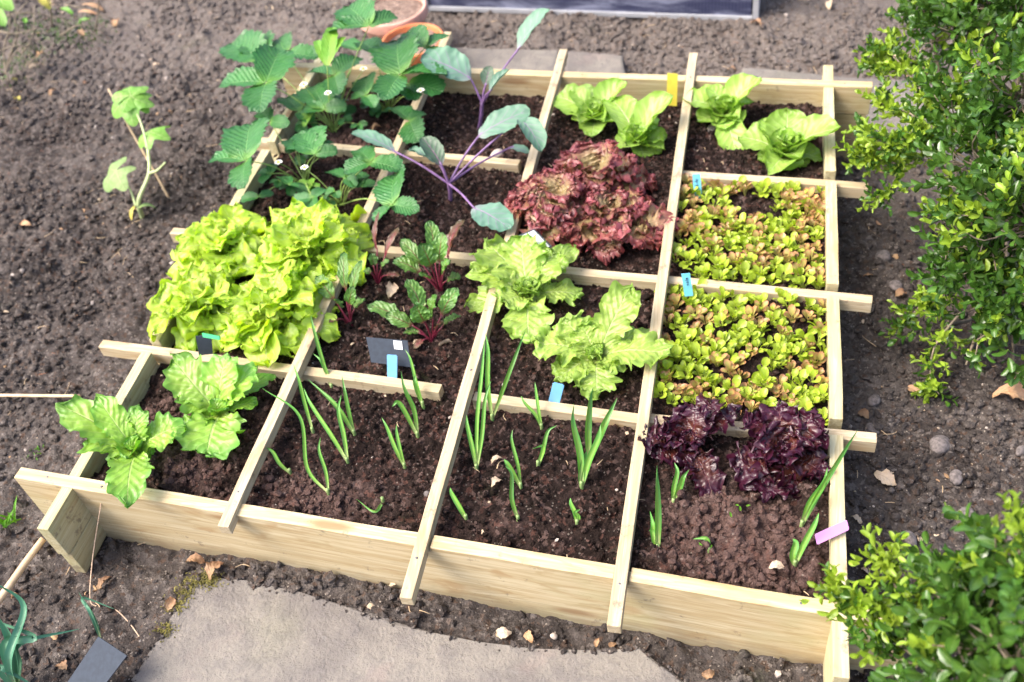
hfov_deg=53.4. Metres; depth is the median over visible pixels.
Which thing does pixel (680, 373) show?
lettuce seedling
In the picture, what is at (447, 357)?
leaf scraps
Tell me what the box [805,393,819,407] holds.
lettuce seedling
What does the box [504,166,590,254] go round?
frilly lettuce
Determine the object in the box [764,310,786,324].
lettuce seedling
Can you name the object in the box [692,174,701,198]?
plant tag
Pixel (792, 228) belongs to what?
lettuce seedling
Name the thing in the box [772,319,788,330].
lettuce seedling
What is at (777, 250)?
lettuce seedling
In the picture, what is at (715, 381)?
lettuce seedling
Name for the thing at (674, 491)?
onion shoot
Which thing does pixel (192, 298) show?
loose leaf lettuce
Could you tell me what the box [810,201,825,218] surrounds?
lettuce seedling
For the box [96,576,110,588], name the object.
fallen leaf
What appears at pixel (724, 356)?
lettuce seedling
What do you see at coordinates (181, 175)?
leaf scraps
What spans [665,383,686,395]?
lettuce seedling
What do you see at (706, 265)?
lettuce seedling
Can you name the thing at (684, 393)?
lettuce seedling
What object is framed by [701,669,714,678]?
fallen leaf
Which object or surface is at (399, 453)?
onion shoot
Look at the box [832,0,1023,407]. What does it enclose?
box shrub
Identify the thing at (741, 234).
lettuce seedling
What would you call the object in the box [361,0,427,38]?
terracotta pot
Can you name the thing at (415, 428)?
onion shoot
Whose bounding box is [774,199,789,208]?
lettuce seedling
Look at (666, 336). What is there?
lettuce seedling
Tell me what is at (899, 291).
fallen leaf
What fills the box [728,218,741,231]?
lettuce seedling
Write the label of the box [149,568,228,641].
moss
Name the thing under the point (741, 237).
lettuce seedling
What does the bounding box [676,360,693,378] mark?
lettuce seedling
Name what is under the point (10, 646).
leek plant
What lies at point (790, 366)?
lettuce seedling
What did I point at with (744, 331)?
lettuce seedling
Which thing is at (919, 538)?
leaf scraps
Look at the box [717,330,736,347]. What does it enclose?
lettuce seedling
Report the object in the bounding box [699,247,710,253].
lettuce seedling
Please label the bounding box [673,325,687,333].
lettuce seedling
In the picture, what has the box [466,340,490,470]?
onion shoot
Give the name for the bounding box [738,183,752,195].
lettuce seedling
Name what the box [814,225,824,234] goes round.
lettuce seedling
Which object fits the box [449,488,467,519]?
onion shoot
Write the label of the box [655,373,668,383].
lettuce seedling
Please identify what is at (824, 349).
lettuce seedling
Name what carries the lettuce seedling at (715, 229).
on the soil
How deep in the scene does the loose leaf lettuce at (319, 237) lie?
1.93 m
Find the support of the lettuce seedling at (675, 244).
on the soil
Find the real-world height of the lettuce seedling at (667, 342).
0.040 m
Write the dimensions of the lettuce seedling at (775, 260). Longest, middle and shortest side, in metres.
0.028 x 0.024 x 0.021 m
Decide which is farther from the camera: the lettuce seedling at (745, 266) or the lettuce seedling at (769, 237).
the lettuce seedling at (769, 237)
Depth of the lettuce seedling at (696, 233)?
1.89 m
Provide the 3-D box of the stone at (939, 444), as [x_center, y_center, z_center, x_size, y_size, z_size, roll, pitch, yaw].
[0.697,0.169,1.658,0.033,0.025,0.042,30,58,32]
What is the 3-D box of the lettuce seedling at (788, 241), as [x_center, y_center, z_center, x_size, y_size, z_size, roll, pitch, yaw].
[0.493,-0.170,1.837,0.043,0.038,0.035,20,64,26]
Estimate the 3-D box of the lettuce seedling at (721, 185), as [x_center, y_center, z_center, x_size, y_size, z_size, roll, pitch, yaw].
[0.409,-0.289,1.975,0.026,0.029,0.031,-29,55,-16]
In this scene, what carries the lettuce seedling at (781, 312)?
on the soil
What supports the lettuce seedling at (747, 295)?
on the soil
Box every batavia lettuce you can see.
[464,233,583,343]
[530,280,673,399]
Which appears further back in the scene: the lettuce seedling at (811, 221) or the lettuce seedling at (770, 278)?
the lettuce seedling at (811, 221)
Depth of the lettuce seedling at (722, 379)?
1.65 m
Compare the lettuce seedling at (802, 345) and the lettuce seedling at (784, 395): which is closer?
the lettuce seedling at (784, 395)
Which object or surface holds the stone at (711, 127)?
on the soil
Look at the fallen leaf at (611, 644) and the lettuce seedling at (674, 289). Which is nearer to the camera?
the fallen leaf at (611, 644)
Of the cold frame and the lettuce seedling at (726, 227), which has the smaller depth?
the lettuce seedling at (726, 227)
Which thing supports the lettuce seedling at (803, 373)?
on the soil
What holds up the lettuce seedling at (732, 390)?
on the soil
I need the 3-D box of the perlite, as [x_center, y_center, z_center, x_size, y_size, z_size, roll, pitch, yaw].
[-0.022,-0.136,1.930,1.191,0.037,1.171,6,48,16]
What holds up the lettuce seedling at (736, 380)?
on the soil
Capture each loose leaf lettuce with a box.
[146,261,254,352]
[166,201,271,279]
[218,259,340,367]
[253,196,373,285]
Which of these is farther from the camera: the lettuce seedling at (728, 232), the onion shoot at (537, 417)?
the lettuce seedling at (728, 232)
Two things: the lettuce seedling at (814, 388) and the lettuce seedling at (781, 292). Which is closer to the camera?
the lettuce seedling at (814, 388)
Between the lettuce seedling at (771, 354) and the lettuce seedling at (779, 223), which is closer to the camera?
the lettuce seedling at (771, 354)
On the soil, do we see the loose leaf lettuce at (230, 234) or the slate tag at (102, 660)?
the loose leaf lettuce at (230, 234)
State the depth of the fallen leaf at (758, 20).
2.68 m
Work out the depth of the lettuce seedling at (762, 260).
1.82 m
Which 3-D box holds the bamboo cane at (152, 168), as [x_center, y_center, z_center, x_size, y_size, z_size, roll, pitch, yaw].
[-0.893,-0.467,2.445,0.006,0.244,0.181,-30,49,-18]
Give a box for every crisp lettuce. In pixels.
[55,393,186,508]
[162,351,275,459]
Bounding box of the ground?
[0,0,1023,681]
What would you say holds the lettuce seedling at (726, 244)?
on the soil
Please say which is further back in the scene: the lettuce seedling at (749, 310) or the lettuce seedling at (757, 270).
the lettuce seedling at (757, 270)
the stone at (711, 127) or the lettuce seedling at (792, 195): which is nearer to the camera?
the lettuce seedling at (792, 195)
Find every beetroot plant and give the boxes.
[315,251,364,326]
[363,212,399,283]
[367,279,460,348]
[393,219,464,291]
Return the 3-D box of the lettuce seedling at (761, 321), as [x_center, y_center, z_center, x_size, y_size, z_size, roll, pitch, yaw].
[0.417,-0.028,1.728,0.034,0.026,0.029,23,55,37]
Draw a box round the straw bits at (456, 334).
[274,96,808,594]
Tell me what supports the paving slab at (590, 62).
on the ground
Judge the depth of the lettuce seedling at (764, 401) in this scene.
1.60 m
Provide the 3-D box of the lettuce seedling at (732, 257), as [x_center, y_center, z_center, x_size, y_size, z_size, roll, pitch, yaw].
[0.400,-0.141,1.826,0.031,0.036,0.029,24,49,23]
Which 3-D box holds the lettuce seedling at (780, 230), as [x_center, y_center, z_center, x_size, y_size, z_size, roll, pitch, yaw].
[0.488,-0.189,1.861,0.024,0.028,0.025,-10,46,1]
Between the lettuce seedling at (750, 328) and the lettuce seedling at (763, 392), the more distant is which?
the lettuce seedling at (750, 328)
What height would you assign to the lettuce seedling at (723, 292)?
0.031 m
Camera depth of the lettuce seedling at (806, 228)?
1.85 m
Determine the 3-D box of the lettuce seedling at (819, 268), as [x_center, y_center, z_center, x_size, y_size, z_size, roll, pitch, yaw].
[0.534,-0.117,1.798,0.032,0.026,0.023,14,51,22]
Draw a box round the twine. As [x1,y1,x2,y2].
[89,483,138,635]
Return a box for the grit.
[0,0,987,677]
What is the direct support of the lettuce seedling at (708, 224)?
on the soil
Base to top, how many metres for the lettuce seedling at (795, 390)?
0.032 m
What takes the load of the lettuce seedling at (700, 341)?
on the soil
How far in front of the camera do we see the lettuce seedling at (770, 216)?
1.89 m
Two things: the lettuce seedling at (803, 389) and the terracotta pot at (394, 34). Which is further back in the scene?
the terracotta pot at (394, 34)
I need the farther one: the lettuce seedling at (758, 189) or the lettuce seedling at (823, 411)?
the lettuce seedling at (758, 189)
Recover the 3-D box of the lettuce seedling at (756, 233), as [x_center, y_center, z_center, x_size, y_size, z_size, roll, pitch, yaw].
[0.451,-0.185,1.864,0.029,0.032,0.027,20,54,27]
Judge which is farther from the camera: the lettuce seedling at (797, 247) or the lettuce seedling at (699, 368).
the lettuce seedling at (797, 247)
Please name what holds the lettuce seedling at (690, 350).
on the soil
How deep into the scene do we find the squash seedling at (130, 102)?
2.38 m
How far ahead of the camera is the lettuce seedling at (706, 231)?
1.88 m
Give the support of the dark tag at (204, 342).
attached to the raised bed
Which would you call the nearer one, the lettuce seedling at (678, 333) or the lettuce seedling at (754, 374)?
the lettuce seedling at (754, 374)
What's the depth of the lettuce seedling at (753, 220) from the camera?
1.89 m
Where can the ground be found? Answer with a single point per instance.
(128, 594)
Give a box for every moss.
[0,7,121,86]
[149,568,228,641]
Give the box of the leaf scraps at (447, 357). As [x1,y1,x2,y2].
[161,117,789,533]
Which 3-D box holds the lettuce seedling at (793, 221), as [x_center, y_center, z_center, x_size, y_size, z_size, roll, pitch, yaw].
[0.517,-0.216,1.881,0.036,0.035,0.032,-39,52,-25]
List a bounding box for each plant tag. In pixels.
[387,354,396,377]
[507,229,552,247]
[549,382,563,402]
[667,73,677,105]
[681,273,692,295]
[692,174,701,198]
[815,520,848,543]
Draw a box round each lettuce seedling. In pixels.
[653,382,673,398]
[654,286,678,299]
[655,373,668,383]
[656,360,672,378]
[658,358,667,368]
[660,359,679,378]
[660,369,674,382]
[661,333,670,340]
[663,313,673,326]
[664,301,673,315]
[664,306,680,314]
[664,340,677,359]
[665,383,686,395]
[666,293,684,310]
[666,392,680,406]
[669,312,683,328]
[669,342,691,360]
[669,345,688,363]
[670,283,683,296]
[670,339,684,344]
[671,246,681,263]
[672,242,681,253]
[672,384,692,398]
[673,313,695,324]
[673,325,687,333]
[674,226,684,240]
[674,245,685,258]
[674,331,690,343]
[675,362,694,382]
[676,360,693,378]
[677,219,689,235]
[678,199,688,211]
[679,215,692,224]
[679,249,695,268]
[679,327,700,342]
[680,184,689,200]
[680,237,694,247]
[680,353,695,366]
[681,173,692,185]
[681,289,696,305]
[681,388,697,403]
[683,305,706,318]
[684,222,704,235]
[684,356,709,364]
[685,183,698,198]
[685,209,691,219]
[685,298,701,307]
[686,198,698,208]
[686,265,710,278]
[686,347,694,358]
[687,336,708,347]
[689,194,702,202]
[689,321,702,328]
[690,190,705,202]
[690,209,702,220]
[690,228,700,241]
[690,376,709,389]
[691,342,709,363]
[692,208,716,223]
[692,364,707,377]
[693,251,707,264]
[693,262,710,278]
[693,278,706,298]
[693,385,702,394]
[694,205,707,212]
[694,243,708,254]
[694,369,716,386]
[695,289,706,300]
[695,293,705,307]
[695,303,711,314]
[696,235,710,247]
[696,327,711,337]
[697,312,713,325]
[699,219,713,236]
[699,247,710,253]
[700,190,712,203]
[700,229,711,238]
[700,332,720,346]
[700,346,722,363]
[701,178,708,194]
[701,373,721,388]
[702,187,715,199]
[702,322,714,339]
[703,294,719,304]
[703,385,724,397]
[704,232,721,240]
[705,240,723,257]
[706,236,723,250]
[707,177,719,188]
[707,205,719,218]
[707,254,725,271]
[709,351,729,366]
[710,198,722,208]
[710,286,731,302]
[710,338,727,353]
[711,225,725,235]
[712,268,728,280]
[712,302,726,315]
[713,186,729,198]
[713,205,729,214]
[713,312,726,327]
[714,258,731,273]
[715,206,733,221]
[715,352,738,365]
[716,394,727,408]
[717,196,731,205]
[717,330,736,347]
[717,373,731,385]
[718,182,729,194]
[718,222,733,231]
[718,228,733,237]
[718,309,729,320]
[719,184,737,196]
[720,214,733,225]
[720,359,738,376]
[722,233,737,242]
[722,375,743,390]
[723,207,738,219]
[723,237,736,251]
[725,306,745,323]
[725,392,743,414]
[726,296,747,311]
[726,347,736,359]
[727,268,737,280]
[727,289,739,300]
[727,387,740,402]
[728,175,746,191]
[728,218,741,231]
[728,252,741,267]
[728,319,746,332]
[728,331,746,344]
[729,182,741,195]
[729,337,747,350]
[730,354,745,368]
[730,368,749,381]
[730,382,746,402]
[731,235,741,249]
[732,232,751,246]
[732,254,750,267]
[732,305,752,318]
[732,350,748,361]
[733,261,749,275]
[734,238,748,251]
[735,212,752,230]
[735,252,751,263]
[735,328,760,343]
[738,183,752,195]
[738,225,751,242]
[738,343,757,360]
[739,180,753,189]
[739,225,758,240]
[739,386,760,400]
[740,261,754,282]
[742,243,765,255]
[742,305,762,320]
[743,236,766,245]
[743,381,760,394]
[744,252,759,267]
[744,293,760,303]
[744,400,759,412]
[745,339,768,352]
[746,216,757,232]
[746,372,759,388]
[747,270,765,284]
[747,316,769,327]
[747,320,756,336]
[748,322,770,338]
[749,212,763,220]
[749,292,767,309]
[751,178,770,197]
[751,265,769,276]
[752,185,767,196]
[752,230,766,241]
[752,366,775,387]
[752,387,776,404]
[753,221,766,236]
[753,236,768,251]
[754,255,770,272]
[754,300,768,312]
[756,213,769,223]
[757,250,773,260]
[757,357,769,373]
[758,335,774,346]
[760,233,773,241]
[762,303,779,314]
[762,399,777,405]
[763,212,787,229]
[763,220,778,233]
[764,241,785,253]
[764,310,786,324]
[765,245,785,256]
[765,273,780,285]
[765,361,779,371]
[766,384,788,396]
[767,349,785,364]
[767,374,787,393]
[769,203,782,211]
[769,260,783,274]
[770,182,790,196]
[770,256,783,268]
[770,306,785,320]
[771,333,791,351]
[771,353,786,368]
[772,191,779,199]
[772,228,784,238]
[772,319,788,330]
[772,342,786,356]
[773,287,793,303]
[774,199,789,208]
[774,233,785,243]
[774,236,796,251]
[775,263,792,280]
[775,340,795,355]
[776,220,786,231]
[777,293,799,307]
[777,325,791,334]
[778,188,794,200]
[778,248,798,264]
[779,212,791,222]
[779,219,799,233]
[779,331,797,342]
[779,346,799,361]
[779,392,797,402]
[780,191,797,204]
[780,274,799,287]
[781,202,801,209]
[781,209,796,217]
[781,382,800,399]
[782,231,797,241]
[783,218,803,227]
[784,180,800,194]
[784,304,802,322]
[785,360,801,373]
[786,326,801,341]
[786,341,814,356]
[786,369,798,383]
[787,402,800,409]
[788,193,807,202]
[788,241,804,251]
[788,389,808,399]
[789,226,803,236]
[790,200,803,208]
[790,258,810,274]
[791,214,808,226]
[791,253,804,263]
[791,275,815,288]
[791,369,808,386]
[791,385,806,399]
[792,205,804,218]
[793,219,809,230]
[793,267,814,276]
[794,396,812,410]
[795,187,817,200]
[795,233,808,244]
[795,324,817,340]
[797,243,811,253]
[797,359,812,370]
[798,225,815,240]
[798,350,816,363]
[800,197,815,212]
[800,310,815,321]
[801,204,814,217]
[801,365,820,382]
[802,198,820,210]
[804,247,817,262]
[804,297,819,310]
[804,326,826,344]
[805,211,819,222]
[805,218,821,227]
[805,266,821,274]
[805,338,815,350]
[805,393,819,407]
[806,226,823,242]
[807,275,824,289]
[807,318,826,327]
[808,351,826,369]
[808,386,823,402]
[809,383,828,402]
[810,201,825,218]
[810,261,823,270]
[811,240,822,250]
[813,209,824,220]
[813,252,825,262]
[813,268,825,281]
[813,304,825,317]
[813,321,826,333]
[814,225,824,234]
[814,375,828,387]
[815,186,824,192]
[815,215,824,226]
[815,367,824,376]
[816,342,827,359]
[817,191,824,200]
[817,407,828,424]
[818,298,825,308]
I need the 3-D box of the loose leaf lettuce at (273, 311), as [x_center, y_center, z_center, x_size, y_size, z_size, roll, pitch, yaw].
[-0.420,-0.067,1.846,0.230,0.119,0.237,21,54,27]
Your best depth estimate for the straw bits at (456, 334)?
1.80 m
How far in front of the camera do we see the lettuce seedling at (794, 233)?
1.85 m
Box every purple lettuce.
[637,392,741,496]
[726,399,830,503]
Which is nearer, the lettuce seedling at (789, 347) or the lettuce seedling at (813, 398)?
the lettuce seedling at (813, 398)
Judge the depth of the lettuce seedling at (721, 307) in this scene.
1.77 m
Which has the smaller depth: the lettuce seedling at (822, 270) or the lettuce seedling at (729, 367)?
the lettuce seedling at (729, 367)
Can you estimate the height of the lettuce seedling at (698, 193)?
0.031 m
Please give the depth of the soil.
1.69 m
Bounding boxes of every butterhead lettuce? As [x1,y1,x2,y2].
[553,77,626,136]
[602,91,672,157]
[682,73,761,149]
[738,108,841,175]
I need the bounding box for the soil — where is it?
[90,87,829,599]
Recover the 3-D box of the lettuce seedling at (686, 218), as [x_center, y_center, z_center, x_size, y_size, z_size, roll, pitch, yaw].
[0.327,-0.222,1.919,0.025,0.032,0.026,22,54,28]
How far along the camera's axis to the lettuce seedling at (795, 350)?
1.67 m
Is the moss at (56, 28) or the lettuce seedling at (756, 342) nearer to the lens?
the lettuce seedling at (756, 342)
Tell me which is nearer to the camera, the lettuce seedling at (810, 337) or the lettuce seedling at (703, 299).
the lettuce seedling at (810, 337)
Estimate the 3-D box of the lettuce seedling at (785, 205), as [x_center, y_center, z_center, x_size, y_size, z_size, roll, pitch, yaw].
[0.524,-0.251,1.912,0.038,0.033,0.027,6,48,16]
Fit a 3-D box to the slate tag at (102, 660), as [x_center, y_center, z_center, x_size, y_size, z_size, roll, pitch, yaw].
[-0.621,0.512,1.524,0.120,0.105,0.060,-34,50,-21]
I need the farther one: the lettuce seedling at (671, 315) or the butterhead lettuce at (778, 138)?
the butterhead lettuce at (778, 138)
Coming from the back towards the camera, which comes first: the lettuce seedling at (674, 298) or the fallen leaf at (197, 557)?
the lettuce seedling at (674, 298)
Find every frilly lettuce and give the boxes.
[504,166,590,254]
[552,139,658,196]
[562,181,679,265]
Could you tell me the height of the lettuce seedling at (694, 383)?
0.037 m
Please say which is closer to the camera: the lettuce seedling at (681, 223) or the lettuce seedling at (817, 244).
the lettuce seedling at (817, 244)
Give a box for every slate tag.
[68,637,127,681]
[366,337,410,366]
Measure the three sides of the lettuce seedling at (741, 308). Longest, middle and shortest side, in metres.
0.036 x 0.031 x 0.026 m
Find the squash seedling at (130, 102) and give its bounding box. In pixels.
[103,86,170,219]
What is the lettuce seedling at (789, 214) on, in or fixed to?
on the soil
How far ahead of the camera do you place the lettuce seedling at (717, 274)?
1.81 m
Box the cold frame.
[426,0,760,19]
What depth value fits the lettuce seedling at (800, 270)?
1.79 m
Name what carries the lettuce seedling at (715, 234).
on the soil
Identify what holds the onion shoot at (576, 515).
on the soil
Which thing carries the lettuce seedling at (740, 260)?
on the soil
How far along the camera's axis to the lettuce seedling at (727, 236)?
1.87 m
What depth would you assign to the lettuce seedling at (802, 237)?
1.85 m
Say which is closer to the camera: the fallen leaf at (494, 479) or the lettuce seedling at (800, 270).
the fallen leaf at (494, 479)
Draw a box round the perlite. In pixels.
[258,102,807,541]
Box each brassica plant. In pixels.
[351,104,546,231]
[420,8,549,128]
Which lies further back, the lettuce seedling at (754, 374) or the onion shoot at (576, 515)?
the lettuce seedling at (754, 374)
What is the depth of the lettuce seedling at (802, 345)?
1.67 m
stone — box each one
[490,149,502,157]
[495,627,511,638]
[550,633,557,639]
[707,124,715,131]
[864,423,879,434]
[867,394,880,406]
[875,250,890,262]
[889,280,902,290]
[903,530,916,546]
[929,435,949,453]
[949,469,962,484]
[958,507,973,516]
[1016,445,1023,456]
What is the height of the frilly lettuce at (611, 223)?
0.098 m
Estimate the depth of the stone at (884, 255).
2.00 m
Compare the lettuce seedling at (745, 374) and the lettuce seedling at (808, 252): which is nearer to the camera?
the lettuce seedling at (745, 374)
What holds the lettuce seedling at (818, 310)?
on the soil
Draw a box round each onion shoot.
[262,388,329,494]
[267,447,291,474]
[293,364,314,433]
[304,389,349,463]
[309,378,355,435]
[311,317,332,387]
[358,496,385,512]
[382,419,406,468]
[393,373,419,437]
[406,351,424,409]
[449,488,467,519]
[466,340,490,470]
[485,332,524,420]
[504,430,522,488]
[506,467,519,521]
[521,384,543,429]
[533,425,556,465]
[569,498,580,524]
[571,406,601,489]
[585,388,616,453]
[649,470,661,546]
[671,463,688,502]
[694,536,710,552]
[789,513,818,566]
[799,430,857,526]
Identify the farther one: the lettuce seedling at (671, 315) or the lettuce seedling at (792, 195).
the lettuce seedling at (792, 195)
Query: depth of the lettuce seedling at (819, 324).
1.69 m
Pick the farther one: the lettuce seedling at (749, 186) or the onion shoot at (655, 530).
the lettuce seedling at (749, 186)
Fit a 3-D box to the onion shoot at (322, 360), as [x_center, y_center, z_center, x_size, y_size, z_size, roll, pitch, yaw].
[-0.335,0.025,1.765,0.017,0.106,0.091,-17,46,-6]
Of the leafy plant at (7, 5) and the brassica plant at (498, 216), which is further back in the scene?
the leafy plant at (7, 5)
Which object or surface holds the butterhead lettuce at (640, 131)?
on the soil
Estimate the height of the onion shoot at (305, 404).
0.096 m
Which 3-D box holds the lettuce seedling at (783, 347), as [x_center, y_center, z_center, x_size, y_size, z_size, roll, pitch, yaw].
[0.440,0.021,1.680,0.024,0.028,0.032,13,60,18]
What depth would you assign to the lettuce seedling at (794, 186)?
1.94 m
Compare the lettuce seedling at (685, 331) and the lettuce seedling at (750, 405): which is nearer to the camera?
the lettuce seedling at (750, 405)
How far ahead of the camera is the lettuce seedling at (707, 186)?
1.99 m
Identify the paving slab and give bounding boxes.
[131,576,682,681]
[359,48,558,70]
[565,51,624,72]
[742,68,968,168]
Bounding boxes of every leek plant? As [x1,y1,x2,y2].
[0,585,77,681]
[79,593,113,636]
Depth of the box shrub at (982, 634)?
1.05 m
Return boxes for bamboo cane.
[0,394,80,396]
[0,537,45,604]
[108,88,169,197]
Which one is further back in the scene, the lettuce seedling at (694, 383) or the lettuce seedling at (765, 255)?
the lettuce seedling at (765, 255)
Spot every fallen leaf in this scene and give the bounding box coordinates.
[20,219,30,225]
[28,63,37,67]
[55,660,66,669]
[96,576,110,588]
[111,18,118,26]
[164,596,175,610]
[186,552,205,563]
[204,561,222,579]
[386,281,398,298]
[439,339,451,345]
[491,455,501,463]
[491,476,502,486]
[523,630,532,642]
[594,638,598,646]
[608,642,615,646]
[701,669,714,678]
[750,18,760,26]
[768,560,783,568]
[825,0,831,9]
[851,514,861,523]
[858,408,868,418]
[861,567,869,573]
[874,468,896,485]
[895,288,905,296]
[907,385,919,391]
[992,383,1023,400]
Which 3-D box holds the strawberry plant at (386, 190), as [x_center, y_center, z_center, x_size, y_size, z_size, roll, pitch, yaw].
[-0.321,-0.287,2.046,0.240,0.121,0.281,-17,46,-6]
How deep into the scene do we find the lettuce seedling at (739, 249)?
1.85 m
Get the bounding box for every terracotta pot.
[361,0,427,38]
[382,23,443,65]
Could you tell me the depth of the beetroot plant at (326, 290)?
1.86 m
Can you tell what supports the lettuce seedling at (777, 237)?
on the soil
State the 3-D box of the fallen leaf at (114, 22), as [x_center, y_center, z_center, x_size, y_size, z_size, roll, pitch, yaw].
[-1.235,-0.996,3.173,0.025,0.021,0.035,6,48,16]
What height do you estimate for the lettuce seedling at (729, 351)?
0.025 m
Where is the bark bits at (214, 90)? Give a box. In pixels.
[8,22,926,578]
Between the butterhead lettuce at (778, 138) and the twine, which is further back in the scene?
the butterhead lettuce at (778, 138)
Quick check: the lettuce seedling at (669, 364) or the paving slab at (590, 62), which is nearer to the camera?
the lettuce seedling at (669, 364)
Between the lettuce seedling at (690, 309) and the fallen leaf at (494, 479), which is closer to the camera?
the fallen leaf at (494, 479)
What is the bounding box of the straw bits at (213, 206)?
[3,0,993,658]
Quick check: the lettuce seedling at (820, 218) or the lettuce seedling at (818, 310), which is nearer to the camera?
the lettuce seedling at (818, 310)
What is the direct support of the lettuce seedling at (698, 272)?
on the soil
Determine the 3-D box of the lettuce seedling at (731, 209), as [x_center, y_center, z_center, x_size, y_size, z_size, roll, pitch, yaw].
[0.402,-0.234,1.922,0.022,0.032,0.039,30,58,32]
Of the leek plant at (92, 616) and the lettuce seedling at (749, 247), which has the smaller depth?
the leek plant at (92, 616)
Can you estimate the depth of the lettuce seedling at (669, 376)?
1.66 m
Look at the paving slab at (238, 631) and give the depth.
1.53 m
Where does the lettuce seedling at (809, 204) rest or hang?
on the soil
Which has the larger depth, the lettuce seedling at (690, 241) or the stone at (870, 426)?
the lettuce seedling at (690, 241)
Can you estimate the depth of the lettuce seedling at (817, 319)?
1.71 m
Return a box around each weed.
[0,497,20,527]
[729,504,749,516]
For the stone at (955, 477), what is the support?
on the ground
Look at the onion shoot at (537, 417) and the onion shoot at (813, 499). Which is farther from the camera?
the onion shoot at (537, 417)
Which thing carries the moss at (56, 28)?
on the ground
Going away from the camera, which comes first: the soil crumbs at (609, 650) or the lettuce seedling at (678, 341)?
the soil crumbs at (609, 650)
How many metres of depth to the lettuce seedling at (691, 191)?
1.97 m
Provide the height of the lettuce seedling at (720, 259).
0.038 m
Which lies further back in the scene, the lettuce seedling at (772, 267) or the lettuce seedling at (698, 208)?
the lettuce seedling at (698, 208)
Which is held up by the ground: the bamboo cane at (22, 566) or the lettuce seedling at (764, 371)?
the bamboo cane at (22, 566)
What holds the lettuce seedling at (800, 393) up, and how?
on the soil
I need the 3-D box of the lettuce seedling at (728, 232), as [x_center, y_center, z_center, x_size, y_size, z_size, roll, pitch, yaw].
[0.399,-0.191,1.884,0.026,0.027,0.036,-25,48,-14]
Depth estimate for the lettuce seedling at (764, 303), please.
1.75 m
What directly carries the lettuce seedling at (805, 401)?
on the soil
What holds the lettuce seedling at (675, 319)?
on the soil
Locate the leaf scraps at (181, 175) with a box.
[3,3,948,639]
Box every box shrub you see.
[799,490,1023,681]
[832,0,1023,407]
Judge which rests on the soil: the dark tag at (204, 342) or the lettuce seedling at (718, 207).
the lettuce seedling at (718, 207)
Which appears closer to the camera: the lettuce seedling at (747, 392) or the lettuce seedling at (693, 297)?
the lettuce seedling at (747, 392)
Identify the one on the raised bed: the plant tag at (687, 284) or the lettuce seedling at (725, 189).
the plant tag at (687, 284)
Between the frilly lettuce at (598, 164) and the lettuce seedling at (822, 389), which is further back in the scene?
the frilly lettuce at (598, 164)
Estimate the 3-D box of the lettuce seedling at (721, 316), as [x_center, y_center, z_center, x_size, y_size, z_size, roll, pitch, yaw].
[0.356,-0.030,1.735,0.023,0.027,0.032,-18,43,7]
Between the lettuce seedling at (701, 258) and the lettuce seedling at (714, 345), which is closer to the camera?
the lettuce seedling at (714, 345)
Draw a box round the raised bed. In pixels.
[14,32,906,681]
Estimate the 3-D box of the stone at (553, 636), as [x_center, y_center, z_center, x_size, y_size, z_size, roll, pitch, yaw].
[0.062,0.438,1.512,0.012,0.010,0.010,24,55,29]
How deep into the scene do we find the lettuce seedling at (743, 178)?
1.96 m
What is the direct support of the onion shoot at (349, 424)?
on the soil
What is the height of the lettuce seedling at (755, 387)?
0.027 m
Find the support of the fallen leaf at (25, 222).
on the ground
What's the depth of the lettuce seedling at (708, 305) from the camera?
1.76 m
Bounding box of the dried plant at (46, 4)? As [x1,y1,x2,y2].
[0,0,112,82]
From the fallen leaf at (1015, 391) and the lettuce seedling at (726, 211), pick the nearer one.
the fallen leaf at (1015, 391)
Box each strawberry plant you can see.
[208,106,337,206]
[218,0,397,132]
[294,145,419,220]
[350,24,448,143]
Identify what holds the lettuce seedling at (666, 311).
on the soil
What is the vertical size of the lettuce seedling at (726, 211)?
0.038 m
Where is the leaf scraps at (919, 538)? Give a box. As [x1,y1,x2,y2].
[3,0,972,608]
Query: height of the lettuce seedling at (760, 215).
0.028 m
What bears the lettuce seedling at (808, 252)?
on the soil
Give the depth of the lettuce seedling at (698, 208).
1.94 m
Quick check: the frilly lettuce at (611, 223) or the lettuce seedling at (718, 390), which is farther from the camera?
the frilly lettuce at (611, 223)
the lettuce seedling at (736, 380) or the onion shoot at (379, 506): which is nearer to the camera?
the onion shoot at (379, 506)
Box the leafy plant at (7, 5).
[0,0,13,25]
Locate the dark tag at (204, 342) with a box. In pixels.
[196,333,220,354]
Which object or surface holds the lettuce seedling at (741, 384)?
on the soil
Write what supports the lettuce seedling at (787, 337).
on the soil
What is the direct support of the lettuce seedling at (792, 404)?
on the soil
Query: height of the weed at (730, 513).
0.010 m
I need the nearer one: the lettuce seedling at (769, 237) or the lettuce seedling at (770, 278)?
the lettuce seedling at (770, 278)
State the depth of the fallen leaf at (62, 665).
1.57 m
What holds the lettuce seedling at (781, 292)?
on the soil

